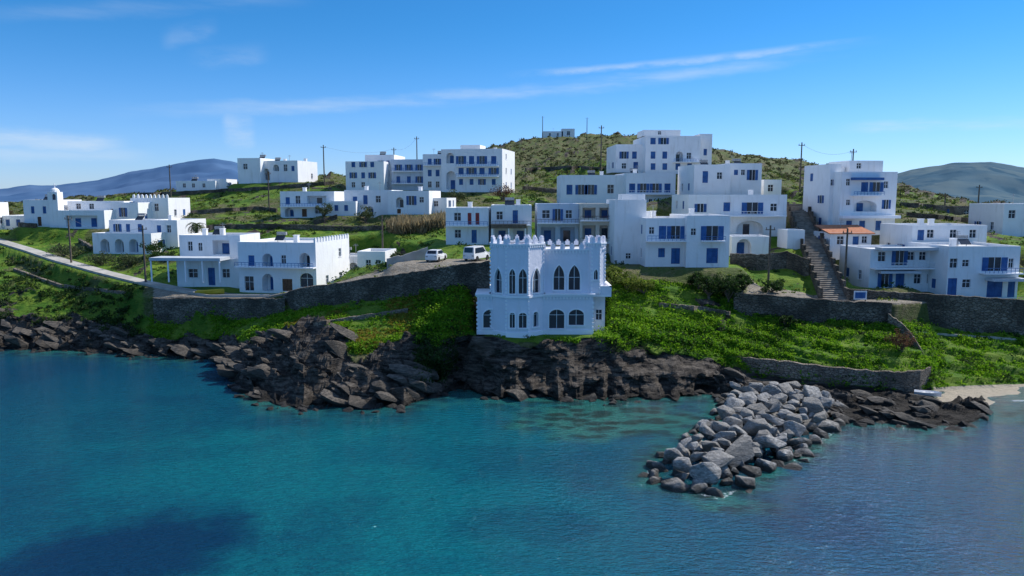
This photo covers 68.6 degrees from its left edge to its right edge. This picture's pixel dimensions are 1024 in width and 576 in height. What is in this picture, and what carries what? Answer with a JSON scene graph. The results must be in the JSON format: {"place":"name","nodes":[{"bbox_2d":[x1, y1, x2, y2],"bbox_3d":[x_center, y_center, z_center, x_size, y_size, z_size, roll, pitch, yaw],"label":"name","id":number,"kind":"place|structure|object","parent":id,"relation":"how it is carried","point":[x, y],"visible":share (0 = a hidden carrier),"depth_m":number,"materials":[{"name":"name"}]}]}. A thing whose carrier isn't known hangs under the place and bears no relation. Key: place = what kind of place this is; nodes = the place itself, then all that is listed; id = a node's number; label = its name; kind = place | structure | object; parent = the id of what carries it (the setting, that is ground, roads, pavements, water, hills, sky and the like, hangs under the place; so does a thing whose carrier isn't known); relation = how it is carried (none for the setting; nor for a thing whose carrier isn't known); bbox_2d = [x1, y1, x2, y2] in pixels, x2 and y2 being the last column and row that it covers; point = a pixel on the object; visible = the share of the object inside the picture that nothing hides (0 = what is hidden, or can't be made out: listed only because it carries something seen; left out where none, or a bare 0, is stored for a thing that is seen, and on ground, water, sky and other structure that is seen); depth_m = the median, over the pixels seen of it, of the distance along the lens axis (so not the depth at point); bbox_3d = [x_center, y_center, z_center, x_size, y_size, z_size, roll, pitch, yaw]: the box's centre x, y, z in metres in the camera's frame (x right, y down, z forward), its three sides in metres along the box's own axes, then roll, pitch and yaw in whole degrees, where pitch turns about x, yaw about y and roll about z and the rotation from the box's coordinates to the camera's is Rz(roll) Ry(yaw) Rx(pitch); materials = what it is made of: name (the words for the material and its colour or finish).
{"place":"outdoors","nodes":[
{"label":"outdoors","id":0,"kind":"place"},
{"bbox_2d":[0,158,237,201],"bbox_3d":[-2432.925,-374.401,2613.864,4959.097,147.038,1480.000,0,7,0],"label":"distant mountain","id":1,"kind":"structure","parent":0,"point":[149,180],"depth_m":2307.49,"materials":[{"name":"stone"}]},
{"bbox_2d":[0,239,274,295],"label":"coast road","id":2,"kind":"structure","parent":0,"point":[61,259],"depth_m":114.19,"materials":[{"name":"concrete"}]},
{"bbox_2d":[0,349,1023,575],"bbox_3d":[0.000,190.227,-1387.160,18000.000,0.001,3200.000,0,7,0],"label":"sea water","id":3,"kind":"structure","parent":0,"point":[111,465],"depth_m":51.37,"materials":[{"name":"liquid"}]},
{"bbox_2d":[0,132,1023,426],"bbox_3d":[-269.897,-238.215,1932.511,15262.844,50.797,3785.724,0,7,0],"label":"ground","id":4,"kind":"structure","parent":0,"point":[546,366],"depth_m":85.49,"materials":[{"name":"plant"}]},
{"bbox_2d":[2,215,23,229],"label":"walls","id":5,"kind":"structure","parent":4,"relation":"on","point":[13,223],"depth_m":145.49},
{"bbox_2d":[23,183,81,227],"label":"white church","id":6,"kind":"structure","parent":4,"relation":"on","point":[43,212],"depth_m":139.20,"materials":[{"name":"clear paint"}]},
{"bbox_2d":[46,242,86,256],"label":"shrub","id":7,"kind":"object","parent":4,"relation":"on","point":[60,249],"visible":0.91,"depth_m":124.05,"materials":[{"name":"green plant"}]},
{"bbox_2d":[13,268,126,293],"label":"terrace wall","id":8,"kind":"structure","parent":4,"relation":"on","point":[56,284],"depth_m":112.16,"materials":[{"name":"stone"}]},
{"bbox_2d":[0,246,155,336],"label":"coastal shrubs","id":9,"kind":"object","parent":4,"relation":"on","point":[57,294],"visible":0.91,"depth_m":106.50,"materials":[{"name":"green plant"}]},
{"bbox_2d":[57,201,133,228],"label":"walls","id":10,"kind":"structure","parent":4,"relation":"on","point":[85,213],"depth_m":139.52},
{"bbox_2d":[84,251,120,265],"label":"shrub","id":11,"kind":"object","parent":4,"relation":"on","point":[100,259],"visible":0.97,"depth_m":117.75,"materials":[{"name":"green plant"}]},
{"bbox_2d":[105,253,140,269],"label":"shrub","id":12,"kind":"object","parent":4,"relation":"on","point":[130,260],"visible":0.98,"depth_m":116.30,"materials":[{"name":"green plant"}]},
{"bbox_2d":[92,219,174,253],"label":"walls","id":13,"kind":"structure","parent":4,"relation":"on","point":[129,240],"depth_m":123.96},
{"bbox_2d":[0,243,269,296],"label":"road edge wall","id":14,"kind":"structure","parent":4,"relation":"on","point":[127,280],"depth_m":105.58,"materials":[{"name":"concrete"}]},
{"bbox_2d":[102,194,190,219],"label":"walls","id":15,"kind":"structure","parent":4,"relation":"on","point":[167,205],"depth_m":145.51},
{"bbox_2d":[139,238,166,255],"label":"shrub","id":16,"kind":"object","parent":4,"relation":"on","point":[156,246],"visible":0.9,"depth_m":118.69,"materials":[{"name":"green plant"}]},
{"bbox_2d":[151,215,205,247],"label":"walls","id":17,"kind":"structure","parent":4,"relation":"on","point":[179,227],"depth_m":126.52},
{"bbox_2d":[176,179,236,190],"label":"walls","id":18,"kind":"structure","parent":4,"relation":"on","point":[213,184],"depth_m":178.45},
{"bbox_2d":[176,229,259,287],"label":"walls","id":19,"kind":"structure","parent":4,"relation":"on","point":[211,244],"depth_m":105.42,"materials":[{"name":"paint"}]},
{"bbox_2d":[150,228,225,282],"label":"trim","id":20,"kind":"structure","parent":19,"relation":"on","point":[185,268],"depth_m":101.40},
{"bbox_2d":[149,256,229,260],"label":"awning","id":21,"kind":"object","parent":20,"relation":"attached to","point":[189,258],"visible":1,"depth_m":101.36,"materials":[{"name":"concrete"}]},
{"bbox_2d":[188,229,229,276],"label":"glass","id":22,"kind":"object","parent":19,"relation":"on","point":[216,231],"visible":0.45,"depth_m":104.61,"materials":[{"name":"black"}]},
{"bbox_2d":[208,243,229,284],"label":"doors","id":23,"kind":"structure","parent":19,"relation":"on","point":[211,271],"depth_m":104.37,"materials":[{"name":"blue paint"}]},
{"bbox_2d":[153,297,284,323],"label":"stone wall","id":24,"kind":"structure","parent":4,"relation":"on","point":[169,309],"depth_m":96.65,"materials":[{"name":"stone"}]},
{"bbox_2d":[190,206,277,213],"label":"field wall","id":25,"kind":"structure","parent":4,"relation":"on","point":[222,210],"depth_m":148.34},
{"bbox_2d":[137,181,333,195],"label":"field wall","id":26,"kind":"structure","parent":4,"relation":"on","point":[241,189],"depth_m":172.72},
{"bbox_2d":[237,158,317,183],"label":"walls","id":27,"kind":"structure","parent":4,"relation":"on","point":[258,168],"depth_m":175.81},
{"bbox_2d":[237,234,349,292],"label":"walls","id":28,"kind":"structure","parent":4,"relation":"on","point":[323,255],"depth_m":100.83,"materials":[{"name":"paint"}]},
{"bbox_2d":[245,235,340,289],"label":"glass","id":29,"kind":"object","parent":28,"relation":"on","point":[303,276],"visible":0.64,"depth_m":100.91,"materials":[{"name":"black"}]},
{"bbox_2d":[206,223,383,231],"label":"field wall","id":30,"kind":"structure","parent":4,"relation":"on","point":[292,226],"depth_m":126.55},
{"bbox_2d":[280,188,343,217],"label":"walls","id":31,"kind":"structure","parent":4,"relation":"on","point":[305,195],"depth_m":138.81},
{"bbox_2d":[313,308,407,325],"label":"terrace wall","id":32,"kind":"structure","parent":4,"relation":"on","point":[353,318],"depth_m":83.97,"materials":[{"name":"stone"}]},
{"bbox_2d":[326,186,402,217],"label":"walls","id":33,"kind":"structure","parent":4,"relation":"on","point":[381,208],"depth_m":137.52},
{"bbox_2d":[262,286,474,354],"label":"yellow groundcover","id":34,"kind":"object","parent":4,"relation":"on","point":[375,329],"visible":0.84,"depth_m":82.46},
{"bbox_2d":[345,152,404,189],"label":"white hotel","id":35,"kind":"structure","parent":4,"relation":"on","point":[372,172],"depth_m":164.91,"materials":[{"name":"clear paint"}]},
{"bbox_2d":[357,248,395,267],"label":"walls","id":36,"kind":"structure","parent":4,"relation":"on","point":[373,255],"depth_m":104.15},
{"bbox_2d":[282,261,489,309],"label":"stone wall","id":37,"kind":"structure","parent":4,"relation":"on","point":[474,276],"depth_m":86.20,"materials":[{"name":"stone"}]},
{"bbox_2d":[391,159,422,189],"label":"hotel annex","id":38,"kind":"object","parent":4,"relation":"on","point":[407,174],"visible":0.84,"depth_m":166.81,"materials":[{"name":"white paint"}]},
{"bbox_2d":[387,247,427,268],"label":"garden wall","id":39,"kind":"structure","parent":4,"relation":"on","point":[417,255],"depth_m":95.45,"materials":[{"name":"stone"}]},
{"bbox_2d":[385,209,445,234],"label":"reed bed","id":40,"kind":"object","parent":4,"relation":"on","point":[403,224],"visible":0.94,"depth_m":120.74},
{"bbox_2d":[387,187,455,214],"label":"walls","id":41,"kind":"structure","parent":4,"relation":"on","point":[418,208],"depth_m":134.89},
{"bbox_2d":[423,151,440,190],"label":"white hotel","id":42,"kind":"structure","parent":4,"relation":"on","point":[431,171],"depth_m":164.93,"materials":[{"name":"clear paint"}]},
{"bbox_2d":[425,249,446,261],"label":"parked car","id":43,"kind":"object","parent":4,"relation":"on","point":[435,254],"visible":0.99,"depth_m":91.74,"materials":[{"name":"white paint"}]},
{"bbox_2d":[446,202,490,244],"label":"walls","id":44,"kind":"structure","parent":4,"relation":"on","point":[483,235],"depth_m":106.54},
{"bbox_2d":[463,245,489,260],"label":"parked van","id":45,"kind":"object","parent":4,"relation":"on","point":[476,252],"visible":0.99,"depth_m":91.73,"materials":[{"name":"white paint"}]},
{"bbox_2d":[441,145,514,191],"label":"white hotel","id":46,"kind":"structure","parent":4,"relation":"on","point":[472,168],"depth_m":160.95,"materials":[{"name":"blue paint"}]},
{"bbox_2d":[0,347,988,432],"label":"shoreline rocks","id":47,"kind":"object","parent":4,"relation":"on","point":[863,422],"visible":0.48,"depth_m":71.94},
{"bbox_2d":[0,308,993,427],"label":"bedded shore rock","id":48,"kind":"object","parent":4,"relation":"on","point":[229,366],"visible":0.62,"depth_m":77.12,"materials":[{"name":"stone"}]},
{"bbox_2d":[412,324,716,386],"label":"cliff ivy","id":49,"kind":"object","parent":48,"relation":"on","point":[427,358],"visible":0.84,"depth_m":78.35,"materials":[{"name":"green plant"}]},
{"bbox_2d":[4,131,1009,206],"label":"hill scrub","id":50,"kind":"object","parent":4,"relation":"on","point":[788,177],"visible":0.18,"depth_m":235.20,"materials":[{"name":"green plant"}]},
{"bbox_2d":[491,200,531,240],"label":"walls","id":51,"kind":"structure","parent":4,"relation":"on","point":[524,213],"depth_m":105.61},
{"bbox_2d":[5,158,1023,287],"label":"hillside shrubs","id":52,"kind":"object","parent":4,"relation":"on","point":[380,264],"visible":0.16,"depth_m":144.12,"materials":[{"name":"green plant"}]},
{"bbox_2d":[477,235,610,332],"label":"castle","id":53,"kind":"structure","parent":4,"relation":"on","point":[517,259],"depth_m":79.78,"materials":[{"name":"paint"}]},
{"bbox_2d":[483,265,601,327],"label":"glass","id":54,"kind":"object","parent":53,"relation":"on","point":[576,317],"visible":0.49,"depth_m":80.25,"materials":[{"name":"black"}]},
{"bbox_2d":[475,241,611,337],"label":"trim","id":55,"kind":"structure","parent":53,"relation":"attached to","point":[481,293],"depth_m":79.59,"materials":[{"name":"paint"}]},
{"bbox_2d":[535,203,578,244],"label":"house","id":56,"kind":"structure","parent":4,"relation":"on","point":[556,232],"depth_m":106.71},
{"bbox_2d":[542,209,571,240],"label":"glass","id":57,"kind":"object","parent":56,"relation":"on","point":[566,234],"visible":0.8,"depth_m":106.72,"materials":[{"name":"black"}]},
{"bbox_2d":[543,128,574,137],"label":"white chapel","id":58,"kind":"structure","parent":4,"relation":"on","point":[566,132],"depth_m":306.60,"materials":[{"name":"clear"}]},
{"bbox_2d":[525,165,605,171],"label":"field wall","id":59,"kind":"structure","parent":4,"relation":"on","point":[556,167],"depth_m":208.34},
{"bbox_2d":[413,283,730,349],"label":"cliff vegetation","id":60,"kind":"object","parent":4,"relation":"on","point":[636,321],"visible":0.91,"depth_m":81.70,"materials":[{"name":"green plant"}]},
{"bbox_2d":[144,279,1023,390],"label":"slope vegetation","id":61,"kind":"object","parent":4,"relation":"on","point":[983,371],"visible":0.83,"depth_m":83.30,"materials":[{"name":"green plant"}]},
{"bbox_2d":[557,172,623,202],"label":"walls","id":62,"kind":"structure","parent":4,"relation":"on","point":[601,181],"depth_m":135.80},
{"bbox_2d":[566,173,613,194],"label":"glass","id":63,"kind":"object","parent":62,"relation":"on","point":[581,189],"visible":0.57,"depth_m":135.98,"materials":[{"name":"black"}]},
{"bbox_2d":[577,203,608,252],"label":"cream walls","id":64,"kind":"structure","parent":4,"relation":"on","point":[596,209],"depth_m":104.85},
{"bbox_2d":[608,270,642,290],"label":"olive tree","id":65,"kind":"object","parent":4,"relation":"on","point":[621,278],"visible":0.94,"depth_m":88.55,"materials":[{"name":"green plant"}]},
{"bbox_2d":[606,194,646,263],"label":"walls","id":66,"kind":"structure","parent":4,"relation":"on","point":[626,212],"depth_m":98.94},
{"bbox_2d":[628,277,655,294],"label":"bush","id":67,"kind":"object","parent":4,"relation":"on","point":[647,285],"visible":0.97,"depth_m":87.12,"materials":[{"name":"green plant"}]},
{"bbox_2d":[616,170,675,201],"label":"walls","id":68,"kind":"structure","parent":4,"relation":"on","point":[635,177],"depth_m":134.06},
{"bbox_2d":[629,184,669,192],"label":"shutters","id":69,"kind":"object","parent":68,"relation":"attached to","point":[632,186],"visible":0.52,"depth_m":134.06,"materials":[{"name":"blue paint"}]},
{"bbox_2d":[606,130,711,173],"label":"white hotel","id":70,"kind":"structure","parent":4,"relation":"on","point":[659,151],"depth_m":148.50,"materials":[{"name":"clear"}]},
{"bbox_2d":[640,211,684,266],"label":"walls","id":71,"kind":"structure","parent":4,"relation":"on","point":[648,258],"depth_m":95.70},
{"bbox_2d":[641,225,684,263],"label":"shutters","id":72,"kind":"object","parent":71,"relation":"on","point":[674,259],"visible":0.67,"depth_m":95.74,"materials":[{"name":"blue paint"}]},
{"bbox_2d":[658,302,730,315],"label":"terrace wall","id":73,"kind":"structure","parent":4,"relation":"on","point":[689,307],"depth_m":86.19,"materials":[{"name":"stone"}]},
{"bbox_2d":[670,209,729,266],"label":"walls","id":74,"kind":"structure","parent":4,"relation":"on","point":[695,249],"depth_m":94.75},
{"bbox_2d":[691,226,717,239],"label":"glass","id":75,"kind":"object","parent":74,"relation":"on","point":[711,231],"visible":0.4,"depth_m":94.66,"materials":[{"name":"black"}]},
{"bbox_2d":[701,226,723,262],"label":"shutters","id":76,"kind":"object","parent":74,"relation":"on","point":[711,255],"visible":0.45,"depth_m":94.87,"materials":[{"name":"blue paint"}]},
{"bbox_2d":[693,273,722,299],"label":"bush","id":77,"kind":"object","parent":4,"relation":"on","point":[707,286],"visible":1,"depth_m":88.30,"materials":[{"name":"green plant"}]},
{"bbox_2d":[414,278,1020,387],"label":"terrace shrubs","id":78,"kind":"object","parent":4,"relation":"on","point":[859,332],"visible":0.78,"depth_m":83.06,"materials":[{"name":"green plant"}]},
{"bbox_2d":[677,161,761,194],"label":"walls","id":79,"kind":"structure","parent":4,"relation":"on","point":[729,183],"depth_m":128.56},
{"bbox_2d":[714,273,742,302],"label":"bush","id":80,"kind":"object","parent":4,"relation":"on","point":[725,286],"visible":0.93,"depth_m":87.80,"materials":[{"name":"green plant"}]},
{"bbox_2d":[671,190,786,235],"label":"walls","id":81,"kind":"structure","parent":4,"relation":"on","point":[757,225],"depth_m":113.19,"materials":[{"name":"paint"}]},
{"bbox_2d":[683,201,762,213],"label":"shutters","id":82,"kind":"object","parent":81,"relation":"attached to","point":[726,206],"visible":0.68,"depth_m":112.86,"materials":[{"name":"blue paint"}]},
{"bbox_2d":[697,202,776,234],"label":"glass","id":83,"kind":"object","parent":81,"relation":"on","point":[750,207],"visible":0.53,"depth_m":113.19,"materials":[{"name":"black"}]},
{"bbox_2d":[638,380,848,497],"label":"breakwater boulders","id":84,"kind":"object","parent":4,"relation":"on","point":[743,416],"visible":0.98,"depth_m":59.68,"materials":[{"name":"stone"}]},
{"bbox_2d":[734,273,754,292],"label":"bush","id":85,"kind":"object","parent":4,"relation":"on","point":[745,279],"visible":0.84,"depth_m":88.75,"materials":[{"name":"green plant"}]},
{"bbox_2d":[729,235,768,255],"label":"walls","id":86,"kind":"structure","parent":4,"relation":"on","point":[756,244],"depth_m":104.09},
{"bbox_2d":[730,251,809,275],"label":"retaining wall","id":87,"kind":"structure","parent":4,"relation":"on","point":[788,260],"depth_m":99.25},
{"bbox_2d":[756,278,783,292],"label":"shrub","id":88,"kind":"object","parent":4,"relation":"on","point":[777,285],"visible":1,"depth_m":90.35,"materials":[{"name":"green plant"}]},
{"bbox_2d":[761,180,781,194],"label":"walls","id":89,"kind":"structure","parent":4,"relation":"on","point":[777,184],"depth_m":133.84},
{"bbox_2d":[777,229,804,249],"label":"white house","id":90,"kind":"structure","parent":4,"relation":"on","point":[788,238],"depth_m":106.06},
{"bbox_2d":[733,293,891,323],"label":"stone wall","id":91,"kind":"structure","parent":4,"relation":"on","point":[813,310],"depth_m":85.97,"materials":[{"name":"stone"}]},
{"bbox_2d":[789,204,846,300],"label":"stone stairway","id":92,"kind":"object","parent":4,"relation":"on","point":[827,278],"visible":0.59,"depth_m":101.65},
{"bbox_2d":[787,201,849,300],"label":"stair side wall","id":93,"kind":"structure","parent":4,"relation":"on","point":[813,273],"depth_m":99.82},
{"bbox_2d":[737,356,930,391],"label":"beach wall","id":94,"kind":"structure","parent":4,"relation":"on","point":[909,380],"depth_m":77.30,"materials":[{"name":"stone"}]},
{"bbox_2d":[814,231,871,259],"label":"walls","id":95,"kind":"structure","parent":4,"relation":"on","point":[831,241],"depth_m":105.21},
{"bbox_2d":[815,225,874,233],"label":"tiles","id":96,"kind":"object","parent":95,"relation":"on","point":[832,229],"visible":1,"depth_m":106.84,"materials":[{"name":"tile"}]},
{"bbox_2d":[803,161,897,234],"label":"walls","id":97,"kind":"structure","parent":4,"relation":"on","point":[831,209],"depth_m":111.57,"materials":[{"name":"paint"}]},
{"bbox_2d":[810,174,890,229],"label":"shutters","id":98,"kind":"object","parent":97,"relation":"on","point":[864,187],"visible":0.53,"depth_m":110.91,"materials":[{"name":"blue paint"}]},
{"bbox_2d":[809,167,900,218],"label":"trim","id":99,"kind":"structure","parent":97,"relation":"attached to","point":[866,216],"depth_m":109.98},
{"bbox_2d":[884,328,915,351],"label":"bare shrub","id":100,"kind":"object","parent":4,"relation":"on","point":[898,339],"visible":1,"depth_m":79.36,"materials":[{"name":"plant"}]},
{"bbox_2d":[888,313,922,352],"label":"stone wall","id":101,"kind":"structure","parent":4,"relation":"on","point":[894,321],"depth_m":83.42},
{"bbox_2d":[839,219,1020,298],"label":"walls","id":102,"kind":"structure","parent":4,"relation":"on","point":[859,257],"depth_m":95.63,"materials":[{"name":"paint"}]},
{"bbox_2d":[846,230,1014,296],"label":"shutters","id":103,"kind":"object","parent":102,"relation":"on","point":[994,289],"visible":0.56,"depth_m":92.52,"materials":[{"name":"blue paint"}]},
{"bbox_2d":[846,238,1023,288],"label":"trim","id":104,"kind":"structure","parent":102,"relation":"attached to","point":[984,273],"depth_m":94.22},
{"bbox_2d":[859,230,1012,286],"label":"glass","id":105,"kind":"object","parent":102,"relation":"on","point":[952,263],"visible":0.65,"depth_m":95.62,"materials":[{"name":"black"}]},
{"bbox_2d":[858,230,1013,286],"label":"frames","id":106,"kind":"structure","parent":102,"relation":"attached to","point":[926,265],"depth_m":94.52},
{"bbox_2d":[875,247,1023,281],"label":"awning","id":107,"kind":"object","parent":102,"relation":"attached to","point":[1009,279],"visible":0.84,"depth_m":93.62,"materials":[{"name":"concrete"}]},
{"bbox_2d":[849,289,1023,335],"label":"stone wall","id":108,"kind":"structure","parent":4,"relation":"on","point":[973,314],"depth_m":88.35,"materials":[{"name":"stone"}]},
{"bbox_2d":[906,212,967,221],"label":"field wall","id":109,"kind":"structure","parent":4,"relation":"on","point":[934,216],"depth_m":128.23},
{"bbox_2d":[932,206,968,214],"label":"stone","id":110,"kind":"object","parent":4,"relation":"on","point":[956,210],"visible":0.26,"depth_m":139.92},
{"bbox_2d":[968,203,1023,236],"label":"walls","id":111,"kind":"structure","parent":4,"relation":"on","point":[987,214],"depth_m":118.45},
{"bbox_2d":[0,0,1023,188],"label":"sky","id":112,"kind":"structure","parent":0,"point":[91,90],"materials":[{"name":"blue"}]},
{"bbox_2d":[897,162,1023,202],"bbox_3d":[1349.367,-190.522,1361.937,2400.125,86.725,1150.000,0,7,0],"label":"distant mountain","id":113,"kind":"structure","parent":0,"point":[998,181],"depth_m":1071.98,"materials":[{"name":"stone"}]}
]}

